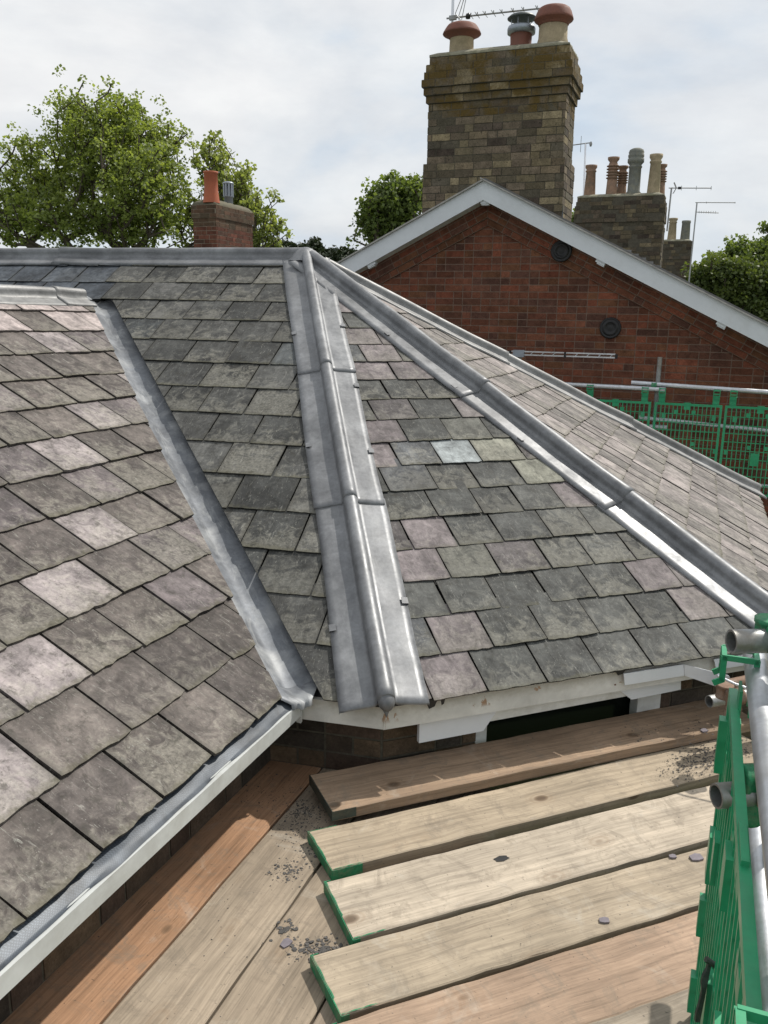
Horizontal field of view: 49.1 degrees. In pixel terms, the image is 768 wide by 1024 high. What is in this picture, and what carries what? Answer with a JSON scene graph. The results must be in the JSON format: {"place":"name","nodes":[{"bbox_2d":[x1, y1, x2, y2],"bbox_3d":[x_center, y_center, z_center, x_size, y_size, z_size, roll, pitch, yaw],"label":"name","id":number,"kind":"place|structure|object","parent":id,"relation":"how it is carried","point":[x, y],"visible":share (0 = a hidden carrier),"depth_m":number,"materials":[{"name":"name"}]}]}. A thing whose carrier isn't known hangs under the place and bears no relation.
{"place":"outdoors","nodes":[
{"label":"outdoors","id":0,"kind":"place"},
{"bbox_2d":[191,170,253,247],"bbox_3d":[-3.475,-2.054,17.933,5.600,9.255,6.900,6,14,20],"label":"chimney","id":1,"kind":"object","parent":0,"point":[217,222],"depth_m":15.47,"materials":[{"name":"red brick"}]},
{"bbox_2d":[0,0,767,263],"label":"sky","id":2,"kind":"structure","parent":0,"point":[324,97],"materials":[{"name":"white"}]},
{"bbox_2d":[336,3,767,517],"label":"gable house","id":3,"kind":"structure","parent":0,"point":[492,243],"depth_m":9.70,"materials":[{"name":"red brick"}]},
{"bbox_2d":[446,0,538,22],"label":"television aerial","id":4,"kind":"object","parent":3,"relation":"attached to","point":[452,17],"visible":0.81,"depth_m":10.82,"materials":[{"name":"metal"}]},
{"label":"ground","id":5,"kind":"structure","parent":0,"visible":0},
{"bbox_2d":[0,64,208,247],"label":"broadleaf tree","id":6,"kind":"object","parent":5,"relation":"on","point":[125,216],"visible":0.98,"depth_m":26.25,"materials":[{"name":"green plant"}]},
{"bbox_2d":[169,130,294,247],"bbox_3d":[-5.330,-6.363,28.930,3.919,12.640,2.995,-6,15,-27],"label":"broadleaf tree","id":7,"kind":"object","parent":5,"relation":"on","point":[245,196],"visible":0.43,"depth_m":27.74,"materials":[{"name":"green plant"}]},
{"bbox_2d":[274,237,291,247],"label":"pine tree","id":8,"kind":"object","parent":5,"relation":"on","point":[284,242],"visible":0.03,"depth_m":61.38,"materials":[{"name":"green plant"}]},
{"bbox_2d":[284,239,309,247],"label":"pine tree","id":9,"kind":"object","parent":5,"relation":"on","point":[293,244],"visible":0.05,"depth_m":57.51,"materials":[{"name":"green plant"}]},
{"bbox_2d":[307,236,325,253],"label":"pine tree","id":10,"kind":"object","parent":5,"relation":"on","point":[315,243],"visible":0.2,"depth_m":61.45,"materials":[{"name":"green plant"}]},
{"bbox_2d":[319,245,345,261],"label":"pine tree","id":11,"kind":"object","parent":5,"relation":"on","point":[335,254],"visible":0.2,"depth_m":59.55,"materials":[{"name":"green plant"}]},
{"bbox_2d":[337,246,356,256],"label":"pine tree","id":12,"kind":"object","parent":5,"relation":"on","point":[348,252],"visible":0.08,"depth_m":63.38,"materials":[{"name":"green plant"}]},
{"bbox_2d":[0,247,767,1023],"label":"slate roofed house","id":13,"kind":"structure","parent":5,"relation":"on","point":[260,509],"depth_m":3.66,"materials":[{"name":"grey stone"}]},
{"bbox_2d":[1,760,320,1023],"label":"scaffold board","id":14,"kind":"object","parent":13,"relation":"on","point":[94,978],"visible":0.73,"depth_m":2.49,"materials":[{"name":"brown wood"}]},
{"bbox_2d":[103,768,354,1023],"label":"scaffold board","id":15,"kind":"object","parent":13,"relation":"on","point":[252,910],"visible":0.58,"depth_m":2.40,"materials":[{"name":"brown wood"}]},
{"bbox_2d":[98,715,751,1016],"bbox_3d":[0.264,1.053,2.907,2.885,0.089,2.098,-7,15,-32],"label":"slate rubble","id":16,"kind":"object","parent":15,"relation":"on","point":[323,949],"visible":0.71,"depth_m":2.71,"materials":[{"name":"grey stone"}]},
{"bbox_2d":[208,799,438,1023],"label":"scaffold board","id":17,"kind":"object","parent":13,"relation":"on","point":[280,992],"visible":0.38,"depth_m":2.26,"materials":[{"name":"brown wood"}]},
{"bbox_2d":[280,938,292,948],"bbox_3d":[-0.276,1.213,2.363,0.028,0.005,0.034,12,17,40],"label":"slate fragment","id":18,"kind":"object","parent":17,"relation":"on","point":[286,943],"visible":1,"depth_m":2.36,"materials":[{"name":"grey stone"}]},
{"bbox_2d":[307,735,753,880],"bbox_3d":[0.666,1.043,3.085,1.910,0.041,0.226,-5,14,-23],"label":"scaffold board","id":19,"kind":"object","parent":17,"relation":"on","point":[353,848],"visible":0.91,"depth_m":2.96,"materials":[{"name":"brown wood"}]},
{"bbox_2d":[309,700,749,820],"bbox_3d":[0.656,0.943,3.319,1.907,0.041,0.254,-4,14,-22],"label":"scaffold board","id":20,"kind":"object","parent":19,"relation":"on","point":[341,794],"visible":0.94,"depth_m":3.21,"materials":[{"name":"brown wood"}]},
{"bbox_2d":[475,694,660,743],"bbox_3d":[0.770,0.842,3.534,0.890,0.335,0.085,-4,14,-20],"label":"window frame","id":21,"kind":"structure","parent":13,"relation":"in","point":[500,729],"depth_m":3.58,"materials":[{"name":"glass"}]},
{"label":"scaffold tube","id":22,"kind":"object","parent":13,"relation":"on","visible":0},
{"bbox_2d":[313,788,492,1023],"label":"scaffold board","id":23,"kind":"object","parent":22,"relation":"on","point":[325,1015],"visible":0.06,"depth_m":2.14,"materials":[{"name":"brown wood"}]},
{"bbox_2d":[310,847,707,1023],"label":"scaffold board","id":24,"kind":"object","parent":23,"relation":"on","point":[429,958],"visible":0.79,"depth_m":2.35,"materials":[{"name":"brown wood"}]},
{"bbox_2d":[599,917,609,923],"bbox_3d":[0.632,1.173,2.415,0.030,0.005,0.024,1,13,0],"label":"slate fragment","id":25,"kind":"object","parent":24,"relation":"on","point":[604,920],"visible":1,"depth_m":2.41,"materials":[{"name":"grey stone"}]},
{"bbox_2d":[669,854,676,858],"bbox_3d":[0.931,1.110,2.710,0.023,0.005,0.019,1,13,0],"label":"slate fragment","id":26,"kind":"object","parent":24,"relation":"on","point":[672,856],"visible":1,"depth_m":2.71,"materials":[{"name":"grey stone"}]},
{"bbox_2d":[689,853,703,860],"bbox_3d":[1.006,1.112,2.707,0.044,0.005,0.035,1,13,0],"label":"slate fragment","id":27,"kind":"object","parent":24,"relation":"on","point":[696,857],"visible":1,"depth_m":2.70,"materials":[{"name":"grey stone"}]},
{"bbox_2d":[333,911,699,1023],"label":"scaffold board","id":28,"kind":"object","parent":23,"relation":"on","point":[611,977],"visible":0.67,"depth_m":2.17,"materials":[{"name":"brown wood"}]},
{"bbox_2d":[324,786,714,944],"bbox_3d":[0.742,1.108,2.812,1.908,0.041,0.267,-4,14,-22],"label":"scaffold board","id":29,"kind":"object","parent":23,"relation":"on","point":[369,905],"visible":0.76,"depth_m":2.66,"materials":[{"name":"brown wood"}]},
{"bbox_2d":[590,989,690,1023],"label":"scaffold board","id":30,"kind":"object","parent":23,"relation":"on","point":[671,1009],"visible":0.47,"depth_m":2.10,"materials":[{"name":"brown wood"}]},
{"bbox_2d":[346,169,422,246],"bbox_3d":[0.143,-4.115,23.949,2.508,10.688,2.154,1,13,0],"label":"broadleaf tree","id":31,"kind":"object","parent":5,"relation":"on","point":[395,202],"visible":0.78,"depth_m":22.54,"materials":[{"name":"green plant"}]},
{"bbox_2d":[571,208,574,222],"bbox_3d":[5.761,-4.133,25.967,1.231,10.006,1.142,1,13,0],"label":"broadleaf tree","id":32,"kind":"object","parent":5,"relation":"on","point":[572,219],"visible":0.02,"depth_m":24.82,"materials":[{"name":"green plant"}]},
{"bbox_2d":[574,148,667,267],"bbox_3d":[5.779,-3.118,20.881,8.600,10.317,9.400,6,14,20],"label":"chimney","id":33,"kind":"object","parent":5,"relation":"on","point":[633,218],"depth_m":17.89,"materials":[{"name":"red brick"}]},
{"bbox_2d":[573,136,591,194],"bbox_3d":[4.406,-7.318,18.825,0.577,2.227,1.018,1,13,0],"label":"television aerial","id":34,"kind":"object","parent":33,"relation":"attached to","point":[590,144],"visible":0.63,"depth_m":18.92,"materials":[{"name":"metal"}]},
{"bbox_2d":[666,182,711,230],"bbox_3d":[6.737,-6.750,18.601,0.958,1.052,0.277,1,13,0],"label":"television aerial","id":35,"kind":"object","parent":33,"relation":"attached to","point":[675,188],"visible":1,"depth_m":18.58,"materials":[{"name":"metal"}]},
{"bbox_2d":[688,201,735,281],"bbox_3d":[8.302,-6.889,21.639,1.211,2.115,0.438,-4,14,-19],"label":"television aerial","id":36,"kind":"object","parent":33,"relation":"attached to","point":[706,202],"visible":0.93,"depth_m":21.48,"materials":[{"name":"metal"}]},
{"bbox_2d":[652,357,661,423],"bbox_3d":[2.808,1.498,9.426,0.048,6.375,0.048,1,13,0],"label":"scaffold tube","id":37,"kind":"object","parent":5,"relation":"on","point":[658,374],"visible":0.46,"depth_m":8.74,"materials":[{"name":"metal"}]},
{"bbox_2d":[645,424,666,428],"bbox_3d":[2.407,-0.944,8.995,1.200,0.053,0.048,6,14,20],"label":"scaffold tube","id":38,"kind":"object","parent":37,"relation":"attached to","point":[657,426],"visible":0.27,"depth_m":8.80,"materials":[{"name":"metal"}]},
{"bbox_2d":[639,415,767,433],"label":"scaffold tube","id":39,"kind":"object","parent":37,"relation":"attached to","point":[721,426],"visible":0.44,"depth_m":8.65,"materials":[{"name":"metal"}]},
{"bbox_2d":[662,218,691,279],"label":"terraced house","id":40,"kind":"structure","parent":5,"relation":"on","point":[676,254],"depth_m":25.21,"materials":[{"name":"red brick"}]},
{"bbox_2d":[680,249,767,321],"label":"garden tree","id":41,"kind":"object","parent":5,"relation":"on","point":[739,281],"visible":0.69,"depth_m":23.37,"materials":[{"name":"green plant"}]},
{"bbox_2d":[698,233,767,265],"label":"garden tree","id":42,"kind":"object","parent":5,"relation":"on","point":[734,248],"visible":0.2,"depth_m":32.40,"materials":[{"name":"green plant"}]},
{"bbox_2d":[754,220,767,261],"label":"broadleaf tree","id":43,"kind":"object","parent":5,"relation":"on","point":[763,228],"visible":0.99,"depth_m":25.19,"materials":[{"name":"green plant"}]},
{"bbox_3d":[1.433,1.372,9.901,0.048,6.360,0.048,1,13,0],"label":"scaffold tube","id":44,"kind":"object","parent":5,"relation":"on","visible":0},
{"bbox_2d":[508,350,617,358],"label":"ladder beam","id":45,"kind":"structure","parent":44,"relation":"on","point":[518,353],"depth_m":8.97,"materials":[{"name":"metal"}]},
{"bbox_3d":[0.912,2.973,2.509,0.048,6.550,0.048,1,13,0],"label":"scaffold tube","id":46,"kind":"object","parent":5,"relation":"on","visible":0},
{"bbox_2d":[743,653,767,900],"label":"scaffold tube","id":47,"kind":"object","parent":46,"relation":"attached to","point":[756,679],"visible":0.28,"depth_m":1.49,"materials":[{"name":"metal"}]},
{"bbox_2d":[705,689,746,707],"bbox_3d":[2.093,0.698,3.642,1.716,0.048,0.048,-4,14,-21],"label":"scaffold tube","id":48,"kind":"object","parent":47,"relation":"attached to","point":[712,700],"visible":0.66,"depth_m":3.34,"materials":[{"name":"metal"}]},
{"bbox_2d":[715,675,745,688],"bbox_3d":[2.103,0.633,3.699,1.639,0.068,0.048,-5,14,-23],"label":"scaffold tube","id":49,"kind":"object","parent":48,"relation":"on","point":[738,679],"visible":0.14,"depth_m":3.40,"materials":[{"name":"metal"}]},
{"bbox_2d":[715,682,746,710],"bbox_3d":[1.333,0.705,3.224,0.080,0.080,0.126,-4,14,-21],"label":"scaffold coupler","id":50,"kind":"object","parent":49,"relation":"attached to","point":[722,691],"visible":0.45,"depth_m":3.22,"materials":[{"name":"metal"}]},
{"bbox_2d":[723,697,727,715],"bbox_3d":[1.327,0.795,3.212,0.078,0.182,0.034,2,13,4],"label":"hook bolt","id":51,"kind":"object","parent":50,"relation":"hanging from","point":[724,714],"visible":0.12,"depth_m":3.20,"materials":[{"name":"metal"}]},
{"bbox_2d":[717,664,745,688],"bbox_3d":[1.330,0.629,3.161,0.040,0.070,0.168,-11,18,-42],"label":"bent rod","id":52,"kind":"object","parent":50,"relation":"attached to","point":[732,682],"visible":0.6,"depth_m":3.16,"materials":[{"name":"metal"}]},
{"bbox_2d":[687,644,767,1023],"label":"brick guard","id":53,"kind":"object","parent":47,"relation":"hanging from","point":[726,933],"visible":0.87,"depth_m":1.47,"materials":[{"name":"green plastic"}]},
{"bbox_2d":[694,956,714,1022],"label":"webbing strap","id":54,"kind":"object","parent":53,"relation":"attached to","point":[709,962],"visible":0.94,"depth_m":1.56,"materials":[{"name":"fabric"}]},
{"bbox_2d":[730,763,759,827],"bbox_3d":[0.706,0.541,1.620,0.079,0.126,0.083,-9,16,-37],"label":"scaffold coupler","id":55,"kind":"object","parent":53,"relation":"attached to","point":[752,811],"visible":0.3,"depth_m":1.60,"materials":[{"name":"green paint"}]},
{"bbox_2d":[709,781,756,808],"bbox_3d":[0.932,0.535,1.649,0.608,0.048,0.048,-1,13,-9],"label":"scaffold tube","id":56,"kind":"object","parent":55,"relation":"attached to","point":[720,795],"visible":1,"depth_m":1.59,"materials":[{"name":"metal"}]},
{"bbox_2d":[725,629,767,653],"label":"scaffold tube","id":57,"kind":"object","parent":47,"relation":"attached to","point":[743,641],"visible":1,"depth_m":1.65,"materials":[{"name":"metal"}]},
{"bbox_2d":[754,613,767,652],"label":"scaffold coupler","id":58,"kind":"object","parent":57,"relation":"attached to","point":[761,620],"visible":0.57,"depth_m":1.68,"materials":[{"name":"green paint"}]},
{"bbox_2d":[748,826,767,1011],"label":"scaffold tube","id":59,"kind":"object","parent":46,"relation":"attached to","point":[759,889],"visible":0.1,"depth_m":1.78,"materials":[{"name":"metal"}]},
{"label":"scaffold coupler","id":60,"kind":"object","parent":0,"visible":0},
{"bbox_2d":[631,380,767,394],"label":"scaffold tube","id":61,"kind":"object","parent":60,"relation":"attached to","point":[703,387],"visible":1,"depth_m":8.55,"materials":[{"name":"metal"}]},
{"bbox_2d":[565,382,665,391],"bbox_3d":[2.325,-1.329,8.886,1.250,0.062,0.048,6,14,20],"label":"scaffold tube","id":62,"kind":"object","parent":61,"relation":"attached to","point":[618,387],"visible":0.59,"depth_m":8.82,"materials":[{"name":"metal"}]},
{"bbox_2d":[586,384,650,425],"bbox_3d":[2.439,-0.810,8.917,0.700,1.050,0.090,6,14,20],"label":"brick guard","id":63,"kind":"object","parent":62,"relation":"hanging from","point":[644,400],"visible":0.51,"depth_m":8.78,"materials":[{"name":"green plastic"}]},
{"bbox_2d":[652,388,722,461],"bbox_3d":[3.103,-0.741,8.668,0.655,1.050,0.090,6,14,20],"label":"brick guard","id":64,"kind":"object","parent":61,"relation":"hanging from","point":[687,406],"visible":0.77,"depth_m":8.61,"materials":[{"name":"green plastic"}]},
{"bbox_2d":[719,391,767,496],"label":"brick guard","id":65,"kind":"object","parent":61,"relation":"hanging from","point":[754,460],"visible":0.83,"depth_m":8.46,"materials":[{"name":"green plastic"}]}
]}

